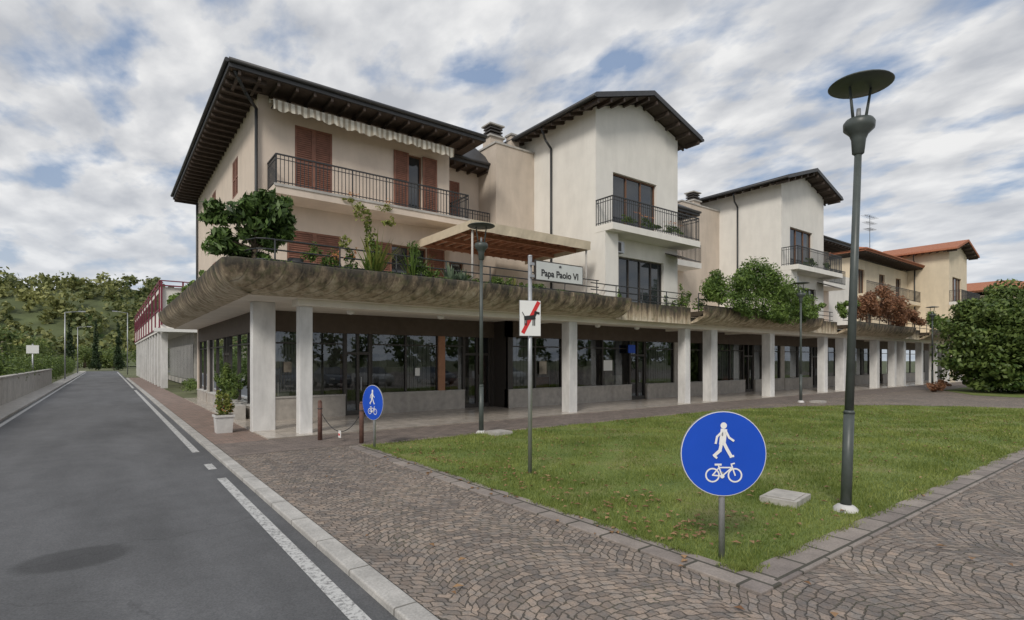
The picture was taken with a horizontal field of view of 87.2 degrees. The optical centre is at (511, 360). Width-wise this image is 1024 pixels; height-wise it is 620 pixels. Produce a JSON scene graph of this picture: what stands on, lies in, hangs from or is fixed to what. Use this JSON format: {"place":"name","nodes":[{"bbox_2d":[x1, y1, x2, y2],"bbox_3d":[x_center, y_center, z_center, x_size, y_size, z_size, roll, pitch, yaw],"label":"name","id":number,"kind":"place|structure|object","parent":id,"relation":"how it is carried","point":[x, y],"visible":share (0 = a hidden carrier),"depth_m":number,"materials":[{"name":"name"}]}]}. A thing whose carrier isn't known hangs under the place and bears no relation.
{"place":"outdoors","nodes":[
{"label":"outdoors","id":0,"kind":"place"},
{"bbox_2d":[0,371,83,414],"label":"pavement","id":1,"kind":"structure","parent":0,"point":[10,405],"depth_m":29.29,"materials":[{"name":"concrete"}]},
{"bbox_2d":[0,369,52,405],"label":"boundary wall","id":2,"kind":"structure","parent":1,"relation":"on","point":[13,387],"depth_m":29.21,"materials":[{"name":"concrete"}]},
{"bbox_2d":[64,311,85,378],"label":"street lamp","id":3,"kind":"object","parent":1,"relation":"on","point":[65,343],"visible":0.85,"depth_m":56.18,"materials":[{"name":"metal"}]},
{"bbox_2d":[77,326,91,372],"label":"street lamp","id":4,"kind":"object","parent":1,"relation":"on","point":[77,347],"visible":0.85,"depth_m":81.66,"materials":[{"name":"metal"}]},
{"bbox_2d":[0,289,154,366],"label":"hill","id":5,"kind":"structure","parent":0,"point":[20,315],"depth_m":209.13,"materials":[{"name":"green plant"}]},
{"bbox_2d":[0,266,173,358],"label":"hill woodland","id":6,"kind":"object","parent":5,"relation":"on","point":[22,291],"visible":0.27,"depth_m":214.82,"materials":[{"name":"green plant"}]},
{"bbox_2d":[129,378,267,443],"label":"paved path","id":7,"kind":"structure","parent":0,"point":[199,419],"depth_m":19.04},
{"bbox_2d":[212,390,234,433],"bbox_3d":[-7.956,1.407,14.860,0.562,1.177,0.598,0,0,-37],"label":"planter pot with shrub","id":8,"kind":"object","parent":7,"relation":"on","point":[223,418],"visible":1,"depth_m":14.73,"materials":[{"name":"white plastic"}]},
{"bbox_2d":[0,371,397,619],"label":"road","id":9,"kind":"structure","parent":0,"point":[118,500],"depth_m":6.50,"materials":[{"name":"grey asphalt"}]},
{"bbox_2d":[0,372,370,619],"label":"road marking","id":10,"kind":"object","parent":9,"relation":"on","point":[345,604],"visible":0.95,"depth_m":5.96,"materials":[{"name":"paint"}]},
{"bbox_2d":[52,361,961,619],"bbox_3d":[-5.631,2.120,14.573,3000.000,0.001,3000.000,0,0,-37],"label":"ground","id":11,"kind":"structure","parent":0,"point":[173,387],"depth_m":51.02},
{"bbox_2d":[26,344,38,370],"bbox_3d":[-35.403,0.400,39.682,0.700,3.200,0.130,0,0,-37],"label":"traffic sign","id":12,"kind":"object","parent":11,"relation":"on","point":[32,348],"visible":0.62,"depth_m":39.65,"materials":[{"name":"metal"}]},
{"bbox_2d":[0,349,75,379],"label":"hedge","id":13,"kind":"object","parent":11,"relation":"on","point":[14,365],"visible":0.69,"depth_m":42.22,"materials":[{"name":"green plant"}]},
{"bbox_2d":[0,371,85,421],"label":"kerb","id":14,"kind":"structure","parent":11,"relation":"on","point":[4,416],"depth_m":25.11,"materials":[{"name":"concrete"}]},
{"bbox_2d":[0,323,135,367],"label":"distant trees","id":15,"kind":"object","parent":11,"relation":"on","point":[105,358],"visible":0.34,"depth_m":116.33,"materials":[{"name":"green plant"}]},
{"bbox_2d":[66,320,75,360],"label":"cypress tree","id":16,"kind":"object","parent":11,"relation":"on","point":[70,348],"visible":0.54,"depth_m":102.61,"materials":[{"name":"green plant"}]},
{"bbox_2d":[88,319,102,369],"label":"cypress tree","id":17,"kind":"object","parent":11,"relation":"on","point":[95,363],"visible":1,"depth_m":109.71,"materials":[{"name":"green plant"}]},
{"bbox_2d":[113,320,124,370],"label":"cypress tree","id":18,"kind":"object","parent":11,"relation":"on","point":[118,361],"visible":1,"depth_m":109.55,"materials":[{"name":"green plant"}]},
{"bbox_2d":[112,311,127,374],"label":"street lamp","id":19,"kind":"object","parent":11,"relation":"on","point":[127,339],"visible":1,"depth_m":74.00,"materials":[{"name":"metal"}]},
{"bbox_2d":[134,280,196,387],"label":"white commercial building","id":20,"kind":"structure","parent":11,"relation":"on","point":[164,353],"depth_m":43.94,"materials":[{"name":"paint"}]},
{"bbox_2d":[179,378,196,391],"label":"hedge","id":21,"kind":"object","parent":11,"relation":"on","point":[190,383],"visible":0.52,"depth_m":32.77,"materials":[{"name":"green plant"}]},
{"bbox_2d":[126,378,439,619],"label":"kerb","id":22,"kind":"structure","parent":11,"relation":"on","point":[394,600],"depth_m":5.85,"materials":[{"name":"concrete"}]},
{"bbox_2d":[949,280,1023,374],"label":"distant house","id":23,"kind":"structure","parent":11,"relation":"on","point":[978,288],"depth_m":68.46,"materials":[{"name":"orange paint"}]},
{"bbox_2d":[0,0,1023,360],"label":"sky","id":24,"kind":"structure","parent":0,"point":[103,103],"materials":[{"name":"white"}]},
{"bbox_2d":[158,56,960,433],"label":"apartment building with portico","id":25,"kind":"structure","parent":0,"point":[286,338],"depth_m":21.98,"materials":[{"name":"white paint"}]},
{"bbox_2d":[166,270,204,304],"bbox_3d":[-11.924,-2.478,19.740,0.667,0.785,12.097,0,0,-37],"label":"trailing plant","id":26,"kind":"object","parent":25,"relation":"on","point":[183,288],"visible":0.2,"depth_m":18.60,"materials":[{"name":"green plant"}]},
{"bbox_2d":[196,187,297,258],"bbox_3d":[-6.631,-3.227,13.624,2.356,2.268,1.453,0,0,-37],"label":"magnolia tree","id":27,"kind":"object","parent":25,"relation":"on","point":[265,213],"visible":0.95,"depth_m":13.32,"materials":[{"name":"green plant"}]},
{"bbox_2d":[287,258,303,261],"bbox_3d":[-5.507,-2.360,13.664,0.400,0.420,0.400,0,0,-37],"label":"plant pot","id":28,"kind":"object","parent":25,"relation":"on","point":[295,259],"visible":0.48,"depth_m":13.51,"materials":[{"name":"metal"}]},
{"bbox_2d":[332,191,392,259],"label":"flowers","id":29,"kind":"object","parent":25,"relation":"on","point":[356,247],"visible":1,"depth_m":14.30,"materials":[{"name":"plant"}]},
{"bbox_2d":[338,202,395,252],"bbox_3d":[-3.926,-3.558,14.616,1.623,1.450,0.331,0,0,-37],"label":"climbing plant","id":30,"kind":"object","parent":25,"relation":"on","point":[357,208],"visible":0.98,"depth_m":14.55,"materials":[{"name":"green plant"}]},
{"bbox_2d":[342,197,392,212],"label":"balcony plants","id":31,"kind":"object","parent":25,"relation":"on","point":[387,207],"visible":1,"depth_m":18.52,"materials":[{"name":"green plant"}]},
{"bbox_2d":[351,246,385,270],"bbox_3d":[-3.934,-2.637,14.663,1.133,0.994,1.260,0,0,-44],"label":"yucca plant","id":32,"kind":"object","parent":25,"relation":"on","point":[366,264],"visible":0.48,"depth_m":14.44,"materials":[{"name":"green plant"}]},
{"bbox_2d":[343,231,406,271],"bbox_3d":[-3.733,-2.876,14.617,1.590,1.472,1.785,0,0,28],"label":"yucca plant","id":33,"kind":"object","parent":25,"relation":"on","point":[378,262],"visible":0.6,"depth_m":14.55,"materials":[{"name":"green plant"}]},
{"bbox_2d":[391,247,431,275],"bbox_3d":[-2.846,-2.785,15.338,1.682,1.289,1.712,0,0,-37],"label":"yucca plant","id":34,"kind":"object","parent":25,"relation":"on","point":[414,263],"visible":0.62,"depth_m":15.24,"materials":[{"name":"green plant"}]},
{"bbox_2d":[300,238,545,287],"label":"potted shrubs","id":35,"kind":"object","parent":25,"relation":"on","point":[418,269],"visible":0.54,"depth_m":14.74,"materials":[{"name":"green plant"}]},
{"bbox_2d":[425,264,440,277],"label":"yucca plant","id":36,"kind":"object","parent":25,"relation":"on","point":[431,271],"visible":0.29,"depth_m":15.63,"materials":[{"name":"green plant"}]},
{"bbox_2d":[438,262,464,279],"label":"yucca plant","id":37,"kind":"object","parent":25,"relation":"on","point":[449,274],"visible":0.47,"depth_m":16.02,"materials":[{"name":"green plant"}]},
{"bbox_2d":[454,269,476,280],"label":"yucca plant","id":38,"kind":"object","parent":25,"relation":"on","point":[462,276],"visible":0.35,"depth_m":16.26,"materials":[{"name":"green plant"}]},
{"bbox_2d":[414,219,590,291],"bbox_3d":[-0.360,-3.230,20.478,5.430,2.600,4.040,0,0,-37],"label":"terrace pergola","id":39,"kind":"object","parent":25,"relation":"on","point":[509,242],"visible":0.88,"depth_m":19.90,"materials":[{"name":"wood"}]},
{"bbox_2d":[212,125,813,313],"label":"windows and shutters","id":40,"kind":"structure","parent":25,"relation":"in","point":[310,144],"depth_m":20.91,"materials":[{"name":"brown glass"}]},
{"bbox_2d":[510,275,523,286],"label":"yucca plant","id":41,"kind":"object","parent":25,"relation":"on","point":[514,283],"visible":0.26,"depth_m":17.48,"materials":[{"name":"green plant"}]},
{"bbox_2d":[622,215,683,234],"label":"balcony plants","id":42,"kind":"object","parent":25,"relation":"on","point":[659,226],"visible":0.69,"depth_m":22.26,"materials":[{"name":"green plant"}]},
{"bbox_2d":[617,283,691,306],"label":"potted shrubs","id":43,"kind":"object","parent":25,"relation":"on","point":[684,302],"visible":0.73,"depth_m":23.84,"materials":[{"name":"green plant"}]},
{"bbox_2d":[691,256,826,324],"bbox_3d":[12.736,-3.408,26.788,11.657,3.262,2.372,0,0,-37],"label":"terrace bush","id":44,"kind":"object","parent":25,"relation":"on","point":[782,309],"visible":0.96,"depth_m":25.67,"materials":[{"name":"green plant"}]},
{"bbox_2d":[803,258,830,268],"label":"balcony plants","id":45,"kind":"object","parent":25,"relation":"on","point":[811,261],"visible":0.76,"depth_m":30.88,"materials":[{"name":"green plant"}]},
{"bbox_2d":[857,281,926,326],"bbox_3d":[25.561,-3.702,36.507,11.733,3.065,1.949,0,0,-37],"label":"terrace bush","id":46,"kind":"object","parent":25,"relation":"on","point":[885,306],"visible":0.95,"depth_m":35.71,"materials":[{"name":"red plant"}]},
{"bbox_2d":[835,300,952,330],"bbox_3d":[28.901,-3.023,39.087,22.578,1.784,1.523,0,0,-37],"label":"terrace bush","id":47,"kind":"object","parent":25,"relation":"on","point":[841,307],"visible":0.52,"depth_m":33.10,"materials":[{"name":"green plant"}]},
{"bbox_2d":[829,248,966,332],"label":"walls","id":48,"kind":"structure","parent":25,"relation":"on","point":[934,276],"depth_m":49.76,"materials":[{"name":"beige paint"}]},
{"bbox_2d":[829,239,979,270],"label":"tile roof","id":49,"kind":"structure","parent":48,"relation":"on","point":[893,259],"depth_m":49.10,"materials":[{"name":"orange tile"}]},
{"bbox_2d":[861,214,876,247],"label":"tv antenna","id":50,"kind":"object","parent":49,"relation":"attached to","point":[866,215],"visible":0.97,"depth_m":51.85,"materials":[{"name":"metal"}]},
{"bbox_2d":[858,269,959,324],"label":"windows","id":51,"kind":"structure","parent":48,"relation":"attached to","point":[955,284],"depth_m":49.36,"materials":[{"name":"brown glass"}]},
{"bbox_2d":[913,255,914,326],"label":"drain pipes","id":52,"kind":"object","parent":48,"relation":"attached to","point":[914,284],"visible":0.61,"depth_m":50.95,"materials":[{"name":"metal"}]},
{"bbox_2d":[858,280,979,318],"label":"balconies","id":53,"kind":"structure","parent":48,"relation":"part of","point":[970,295],"depth_m":48.72,"materials":[{"name":"white paint"}]},
{"bbox_2d":[184,378,961,439],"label":"portico floor","id":54,"kind":"structure","parent":0,"point":[384,421],"depth_m":19.80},
{"bbox_2d":[213,362,245,419],"bbox_3d":[-10.186,1.012,19.278,0.674,1.907,4.000,0,0,-37],"label":"shrub trough","id":55,"kind":"object","parent":54,"relation":"on","point":[227,381],"visible":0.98,"depth_m":18.19,"materials":[{"name":"green plant"}]},
{"bbox_2d":[215,382,962,455],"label":"paved path","id":56,"kind":"structure","parent":0,"point":[262,446],"depth_m":16.17,"materials":[{"name":"grey stone"}]},
{"bbox_2d":[317,400,322,439],"bbox_3d":[-4.808,1.500,13.453,0.120,1.000,0.120,0,0,-37],"label":"bollard","id":57,"kind":"object","parent":56,"relation":"on","point":[319,408],"visible":1,"depth_m":13.41,"materials":[{"name":"brown wood"}]},
{"bbox_2d":[321,413,358,431],"bbox_3d":[-4.218,1.502,13.203,1.296,0.514,0.018,0,0,23],"label":"barrier chain","id":58,"kind":"object","parent":57,"relation":"attached to","point":[337,430],"visible":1,"depth_m":13.23,"materials":[{"name":"metal"}]},
{"bbox_2d":[359,402,363,442],"bbox_3d":[-3.628,1.500,12.954,0.120,1.000,0.120,0,0,-37],"label":"bollard","id":59,"kind":"object","parent":56,"relation":"on","point":[361,424],"visible":0.9,"depth_m":12.91,"materials":[{"name":"brown wood"}]},
{"bbox_2d":[231,385,1023,619],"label":"cobblestone pavement","id":60,"kind":"structure","parent":0,"point":[517,564],"depth_m":5.45,"materials":[{"name":"grey stone"}]},
{"bbox_2d":[467,222,494,433],"bbox_3d":[-0.835,-0.855,14.565,0.750,5.710,0.750,0,0,0],"label":"street lamp","id":61,"kind":"object","parent":60,"relation":"on","point":[481,247],"visible":0.98,"depth_m":14.52,"materials":[{"name":"grey metal"}]},
{"bbox_2d":[291,402,1023,616],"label":"fallen leaves","id":62,"kind":"object","parent":60,"relation":"on","point":[684,556],"visible":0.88,"depth_m":7.71,"materials":[{"name":"brown plant"}]},
{"bbox_2d":[349,445,1023,595],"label":"stone border","id":63,"kind":"object","parent":60,"relation":"on","point":[781,570],"visible":0.75,"depth_m":6.23,"materials":[{"name":"grey stone"}]},
{"bbox_2d":[792,282,809,402],"bbox_3d":[13.646,-0.855,25.391,0.750,5.710,0.750,0,0,0],"label":"street lamp","id":64,"kind":"object","parent":60,"relation":"on","point":[800,295],"visible":1,"depth_m":25.35,"materials":[{"name":"grey metal"}]},
{"bbox_2d":[926,306,936,387],"bbox_3d":[28.880,-0.855,36.912,0.750,5.710,0.750,0,0,0],"label":"street lamp","id":65,"kind":"object","parent":60,"relation":"on","point":[932,315],"visible":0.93,"depth_m":36.87,"materials":[{"name":"grey metal"}]},
{"bbox_2d":[924,379,951,391],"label":"shrub","id":66,"kind":"object","parent":60,"relation":"on","point":[941,384],"visible":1,"depth_m":33.52,"materials":[{"name":"orange plant"}]},
{"bbox_2d":[367,404,1023,566],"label":"lawn","id":67,"kind":"structure","parent":0,"point":[708,508],"depth_m":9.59,"materials":[{"name":"green plant"}]},
{"bbox_2d":[363,385,383,446],"bbox_3d":[-3.127,1.280,12.203,0.800,1.440,0.120,0,0,41],"label":"pedestrian cycle sign","id":68,"kind":"object","parent":67,"relation":"on","point":[373,402],"visible":0.98,"depth_m":12.17,"materials":[{"name":"metal"}]},
{"bbox_2d":[484,429,512,435],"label":"manhole slab","id":69,"kind":"structure","parent":67,"relation":"on","point":[498,431],"depth_m":14.25,"materials":[{"name":"concrete"}]},
{"bbox_2d":[528,255,582,472],"bbox_3d":[0.801,0.075,9.767,1.260,3.850,0.127,0,0,-37],"label":"street name sign","id":70,"kind":"object","parent":67,"relation":"on","point":[553,272],"visible":1,"depth_m":9.47,"materials":[{"name":"white painted metal"},{"name":"black paint"},{"name":"galvanised steel"}]},
{"bbox_2d":[519,300,540,335],"bbox_3d":[0.316,-0.730,9.357,0.400,0.620,0.027,0,0,-20],"label":"no dogs sign","id":71,"kind":"object","parent":70,"relation":"attached to","point":[529,317],"visible":1,"depth_m":9.35,"materials":[{"name":"white metal"}]},
{"bbox_2d":[362,444,1023,573],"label":"grass edge","id":72,"kind":"object","parent":67,"relation":"on","point":[736,567],"depth_m":6.36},
{"bbox_2d":[680,411,766,558],"bbox_3d":[2.104,1.252,5.390,0.850,1.495,0.125,0,0,0],"label":"pedestrian cycle sign","id":73,"kind":"object","parent":67,"relation":"on","point":[723,454],"visible":0.99,"depth_m":5.34,"materials":[{"name":"metal"}]},
{"bbox_2d":[759,488,810,508],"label":"manhole slab","id":74,"kind":"structure","parent":67,"relation":"on","point":[781,497],"depth_m":7.45,"materials":[{"name":"concrete"}]},
{"bbox_2d":[828,69,894,513],"bbox_3d":[4.503,-0.853,7.092,0.750,5.710,0.750,2,0,0],"label":"street lamp","id":75,"kind":"object","parent":67,"relation":"on","point":[858,128],"visible":0.98,"depth_m":7.05,"materials":[{"name":"grey metal"}]},
{"bbox_2d":[810,400,826,403],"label":"manhole slab","id":76,"kind":"structure","parent":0,"point":[817,401],"depth_m":25.03,"materials":[{"name":"concrete"}]},
{"bbox_2d":[945,387,1023,397],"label":"lawn","id":77,"kind":"structure","parent":0,"point":[968,390],"depth_m":33.04,"materials":[{"name":"green plant"}]},
{"bbox_2d":[929,278,1023,392],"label":"evergreen tree","id":78,"kind":"object","parent":77,"relation":"on","point":[985,333],"visible":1,"depth_m":32.62,"materials":[{"name":"green plant"}]}
]}

